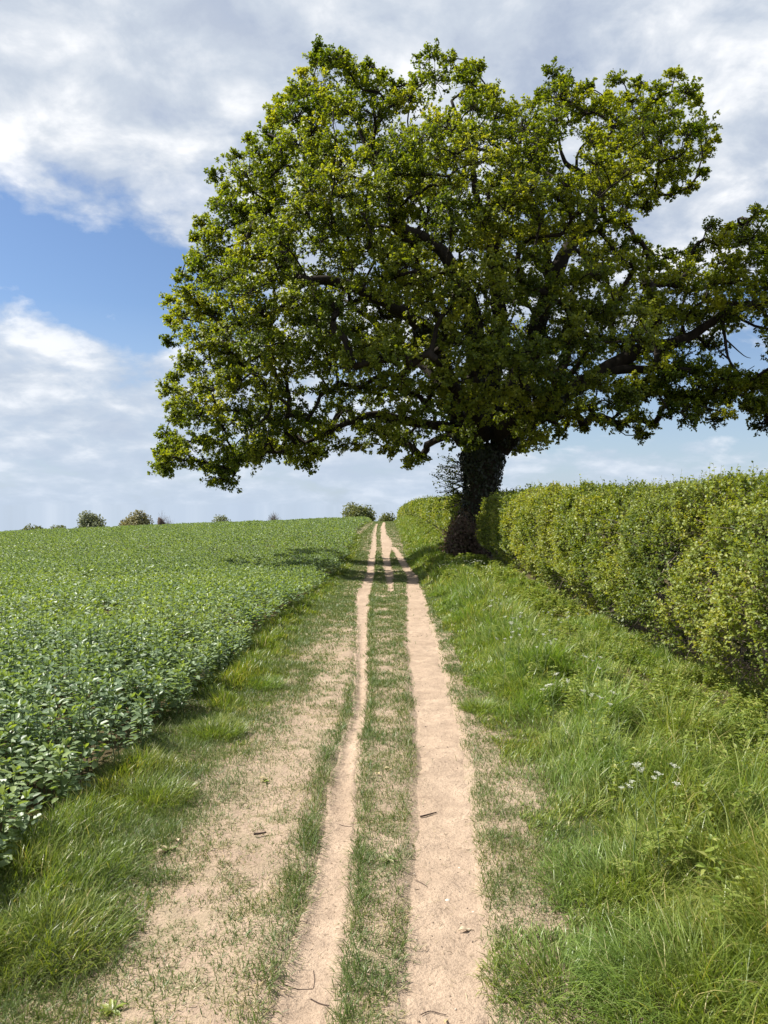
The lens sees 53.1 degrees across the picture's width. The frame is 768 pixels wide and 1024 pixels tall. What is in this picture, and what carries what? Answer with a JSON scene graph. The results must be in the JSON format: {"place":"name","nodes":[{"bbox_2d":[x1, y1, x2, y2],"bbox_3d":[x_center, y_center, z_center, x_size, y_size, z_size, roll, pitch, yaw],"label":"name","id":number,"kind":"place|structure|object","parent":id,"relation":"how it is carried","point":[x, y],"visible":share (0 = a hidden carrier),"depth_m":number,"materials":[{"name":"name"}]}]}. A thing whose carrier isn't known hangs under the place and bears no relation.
{"place":"outdoors","nodes":[
{"label":"outdoors","id":0,"kind":"place"},
{"bbox_2d":[272,522,494,1023],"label":"path","id":1,"kind":"structure","parent":0,"point":[441,727],"depth_m":3.38,"materials":[{"name":"beige soil"}]},
{"bbox_2d":[95,610,495,1021],"bbox_3d":[-0.031,1.663,8.707,1.447,0.323,13.410,0,0,2],"label":"grit","id":2,"kind":"object","parent":1,"relation":"on","point":[407,869],"visible":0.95,"depth_m":3.23,"materials":[{"name":"beige gravel"}]},
{"bbox_2d":[20,599,588,1023],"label":"chaff","id":3,"kind":"object","parent":1,"relation":"on","point":[352,867],"visible":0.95,"depth_m":3.25,"materials":[{"name":"beige plant"}]},
{"bbox_2d":[0,523,767,1023],"bbox_3d":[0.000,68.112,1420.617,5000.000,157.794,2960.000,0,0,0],"label":"ground","id":4,"kind":"structure","parent":0,"point":[198,915],"depth_m":3.51,"materials":[{"name":"soil"}]},
{"bbox_2d":[19,523,42,529],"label":"shrub","id":5,"kind":"object","parent":4,"relation":"on","point":[31,527],"visible":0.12,"depth_m":117.47,"materials":[{"name":"green plant"}]},
{"bbox_2d":[50,525,65,528],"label":"shrub","id":6,"kind":"object","parent":4,"relation":"on","point":[57,526],"visible":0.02,"depth_m":117.75,"materials":[{"name":"green plant"}]},
{"bbox_2d":[0,876,146,995],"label":"grass tussock","id":7,"kind":"object","parent":4,"relation":"on","point":[97,918],"depth_m":2.82,"materials":[{"name":"green plant"}]},
{"bbox_2d":[24,827,156,892],"bbox_3d":[-1.300,1.508,3.385,0.607,0.147,0.610,0,0,0],"label":"grass tussock","id":8,"kind":"object","parent":4,"relation":"on","point":[114,851],"depth_m":3.42,"materials":[{"name":"green plant"}]},
{"bbox_2d":[76,510,106,527],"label":"field tree","id":9,"kind":"object","parent":4,"relation":"on","point":[90,519],"visible":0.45,"depth_m":118.89,"materials":[{"name":"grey plant"}]},
{"bbox_2d":[82,898,114,910],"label":"rosette weed","id":10,"kind":"object","parent":4,"relation":"on","point":[100,906],"visible":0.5,"depth_m":3.03,"materials":[{"name":"green plant"}]},
{"bbox_2d":[98,999,126,1015],"bbox_3d":[-0.865,1.576,2.438,0.086,0.015,0.081,0,0,0],"label":"rosette weed","id":11,"kind":"object","parent":4,"relation":"on","point":[111,1007],"visible":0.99,"depth_m":2.45,"materials":[{"name":"green plant"}]},
{"bbox_2d":[118,510,153,525],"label":"field tree","id":12,"kind":"object","parent":4,"relation":"on","point":[136,518],"visible":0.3,"depth_m":119.62,"materials":[{"name":"green plant"}]},
{"bbox_2d":[102,766,200,816],"bbox_3d":[-1.275,1.499,4.195,0.609,0.187,0.593,0,0,0],"label":"grass tussock","id":13,"kind":"object","parent":4,"relation":"on","point":[161,792],"depth_m":4.20,"materials":[{"name":"green plant"}]},
{"bbox_2d":[157,517,165,524],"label":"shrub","id":14,"kind":"object","parent":4,"relation":"on","point":[160,521],"visible":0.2,"depth_m":111.62,"materials":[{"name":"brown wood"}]},
{"bbox_2d":[161,845,177,850],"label":"rosette weed","id":15,"kind":"object","parent":4,"relation":"on","point":[165,847],"visible":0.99,"depth_m":3.56,"materials":[{"name":"green plant"}]},
{"bbox_2d":[0,516,370,866],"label":"bean crop","id":16,"kind":"object","parent":4,"relation":"on","point":[89,580],"visible":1,"depth_m":9.04,"materials":[{"name":"green plant"}]},
{"bbox_2d":[0,520,372,1023],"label":"long grass","id":17,"kind":"structure","parent":4,"relation":"on","point":[67,821],"depth_m":3.86,"materials":[{"name":"green plant"}]},
{"bbox_2d":[176,712,251,743],"bbox_3d":[-1.184,1.480,5.385,0.583,0.199,0.594,0,0,0],"label":"grass tussock","id":18,"kind":"object","parent":4,"relation":"on","point":[223,730],"depth_m":5.36,"materials":[{"name":"green plant"}]},
{"bbox_2d":[212,515,230,521],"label":"field tree","id":19,"kind":"object","parent":4,"relation":"on","point":[217,518],"visible":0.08,"depth_m":124.83,"materials":[{"name":"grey plant"}]},
{"bbox_2d":[240,670,287,691],"bbox_3d":[-1.080,1.488,6.870,0.502,0.180,0.497,0,0,0],"label":"grass tussock","id":20,"kind":"object","parent":4,"relation":"on","point":[274,681],"depth_m":6.83,"materials":[{"name":"green plant"}]},
{"bbox_2d":[268,511,280,520],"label":"bare tree","id":21,"kind":"object","parent":4,"relation":"on","point":[272,517],"visible":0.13,"depth_m":119.90,"materials":[{"name":"grey plant"}]},
{"bbox_2d":[340,502,376,520],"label":"round tree","id":22,"kind":"object","parent":4,"relation":"on","point":[356,511],"visible":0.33,"depth_m":116.72,"materials":[{"name":"green plant"}]},
{"bbox_2d":[0,521,765,1023],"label":"short grass","id":23,"kind":"structure","parent":4,"relation":"on","point":[320,619],"depth_m":3.64,"materials":[{"name":"green plant"}]},
{"bbox_2d":[378,512,395,520],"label":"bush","id":24,"kind":"object","parent":4,"relation":"on","point":[383,517],"visible":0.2,"depth_m":134.34,"materials":[{"name":"green plant"}]},
{"bbox_2d":[379,853,397,861],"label":"rosette weed","id":25,"kind":"object","parent":4,"relation":"on","point":[391,859],"visible":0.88,"depth_m":3.46,"materials":[{"name":"green plant"}]},
{"bbox_2d":[396,492,463,534],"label":"hawthorn hedge","id":26,"kind":"object","parent":4,"relation":"on","point":[421,508],"visible":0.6,"depth_m":45.40,"materials":[{"name":"green plant"}]},
{"bbox_2d":[146,33,767,555],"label":"oak tree","id":27,"kind":"object","parent":4,"relation":"on","point":[488,413],"visible":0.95,"depth_m":23.44,"materials":[{"name":"green plant"}]},
{"bbox_2d":[439,508,489,556],"bbox_3d":[2.760,0.745,26.363,1.696,1.786,3.326,0,0,0],"label":"scrub bush","id":28,"kind":"object","parent":4,"relation":"on","point":[460,537],"visible":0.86,"depth_m":25.37,"materials":[{"name":"green plant"}]},
{"bbox_2d":[454,694,505,713],"bbox_3d":[0.765,1.491,6.087,0.456,0.161,0.447,0,0,0],"label":"grass tussock","id":29,"kind":"object","parent":4,"relation":"on","point":[477,703],"depth_m":6.05,"materials":[{"name":"green plant"}]},
{"bbox_2d":[492,631,514,695],"bbox_3d":[1.027,1.291,6.528,0.212,0.562,0.217,0,1,18],"label":"cow parsley","id":30,"kind":"object","parent":4,"relation":"on","point":[510,663],"visible":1,"depth_m":6.53,"materials":[{"name":"green plant"}]},
{"bbox_2d":[495,612,526,651],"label":"cow parsley","id":31,"kind":"object","parent":4,"relation":"on","point":[510,633],"visible":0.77,"depth_m":7.71,"materials":[{"name":"green plant"}]},
{"bbox_2d":[506,621,535,669],"bbox_3d":[1.228,1.281,7.032,0.287,0.567,0.259,0,1,-27],"label":"cow parsley","id":32,"kind":"object","parent":4,"relation":"on","point":[519,635],"visible":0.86,"depth_m":7.03,"materials":[{"name":"green plant"}]},
{"bbox_2d":[525,629,551,678],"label":"cow parsley","id":33,"kind":"object","parent":4,"relation":"on","point":[537,655],"visible":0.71,"depth_m":6.83,"materials":[{"name":"green plant"}]},
{"bbox_2d":[529,634,556,684],"bbox_3d":[1.314,1.280,6.346,0.215,0.536,0.200,0,1,31],"label":"cow parsley","id":34,"kind":"object","parent":4,"relation":"on","point":[545,663],"visible":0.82,"depth_m":6.35,"materials":[{"name":"green plant"}]},
{"bbox_2d":[531,672,569,748],"bbox_3d":[1.050,1.293,4.839,0.249,0.538,0.246,0,1,20],"label":"cow parsley","id":35,"kind":"object","parent":4,"relation":"on","point":[549,735],"visible":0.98,"depth_m":4.83,"materials":[{"name":"green plant"}]},
{"bbox_2d":[543,610,560,649],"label":"cow parsley","id":36,"kind":"object","parent":4,"relation":"on","point":[553,636],"visible":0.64,"depth_m":7.95,"materials":[{"name":"green plant"}]},
{"bbox_2d":[535,812,571,835],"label":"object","id":37,"kind":"object","parent":4,"relation":"on","point":[550,824],"depth_m":3.80,"materials":[{"name":"green plant"}]},
{"bbox_2d":[467,916,654,1023],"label":"grass tussock","id":38,"kind":"object","parent":4,"relation":"on","point":[553,960],"depth_m":2.62,"materials":[{"name":"green plant"}]},
{"bbox_2d":[394,515,767,1023],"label":"verge grass","id":39,"kind":"structure","parent":4,"relation":"on","point":[568,747],"depth_m":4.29,"materials":[{"name":"green plant"}]},
{"bbox_2d":[573,654,601,707],"bbox_3d":[1.496,1.296,5.687,0.224,0.490,0.197,0,0,4],"label":"cow parsley","id":40,"kind":"object","parent":4,"relation":"on","point":[586,678],"visible":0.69,"depth_m":5.67,"materials":[{"name":"green plant"}]},
{"bbox_2d":[573,689,616,758],"bbox_3d":[1.255,1.295,4.553,0.252,0.512,0.237,0,1,36],"label":"cow parsley","id":41,"kind":"object","parent":4,"relation":"on","point":[583,736],"visible":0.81,"depth_m":4.55,"materials":[{"name":"green plant"}]},
{"bbox_2d":[474,461,767,701],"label":"hawthorn hedge","id":42,"kind":"object","parent":4,"relation":"on","point":[532,529],"visible":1,"depth_m":7.51,"materials":[{"name":"green plant"}]},
{"bbox_2d":[518,825,728,951],"bbox_3d":[0.994,1.479,3.170,0.924,0.227,0.889,0,0,0],"label":"grass tussock","id":43,"kind":"object","parent":4,"relation":"on","point":[608,852],"depth_m":3.16,"materials":[{"name":"green plant"}]},
{"bbox_2d":[605,761,664,892],"bbox_3d":[1.018,1.305,3.150,0.197,0.529,0.192,0,1,-22],"label":"cow parsley","id":44,"kind":"object","parent":4,"relation":"on","point":[636,830],"visible":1,"depth_m":3.15,"materials":[{"name":"green plant"}]},
{"bbox_2d":[545,880,767,1023],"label":"grass tussock","id":45,"kind":"object","parent":4,"relation":"on","point":[653,944],"depth_m":2.55,"materials":[{"name":"green plant"}]},
{"bbox_2d":[624,763,693,874],"bbox_3d":[1.149,1.300,3.230,0.238,0.536,0.265,0,1,-42],"label":"cow parsley","id":46,"kind":"object","parent":4,"relation":"on","point":[658,837],"visible":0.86,"depth_m":3.22,"materials":[{"name":"green plant"}]},
{"bbox_2d":[0,0,767,531],"label":"sky","id":47,"kind":"structure","parent":0,"point":[113,113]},
{"bbox_2d":[478,600,501,644],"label":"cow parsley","id":48,"kind":"object","parent":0,"point":[486,638],"visible":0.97,"depth_m":8.58,"materials":[{"name":"green plant"}]},
{"bbox_2d":[491,594,506,628],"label":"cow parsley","id":49,"kind":"object","parent":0,"point":[497,610],"visible":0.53,"depth_m":9.28,"materials":[{"name":"green plant"}]},
{"bbox_2d":[559,612,580,647],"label":"cow parsley","id":50,"kind":"object","parent":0,"point":[569,629],"visible":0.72,"depth_m":7.75,"materials":[{"name":"green plant"}]}
]}

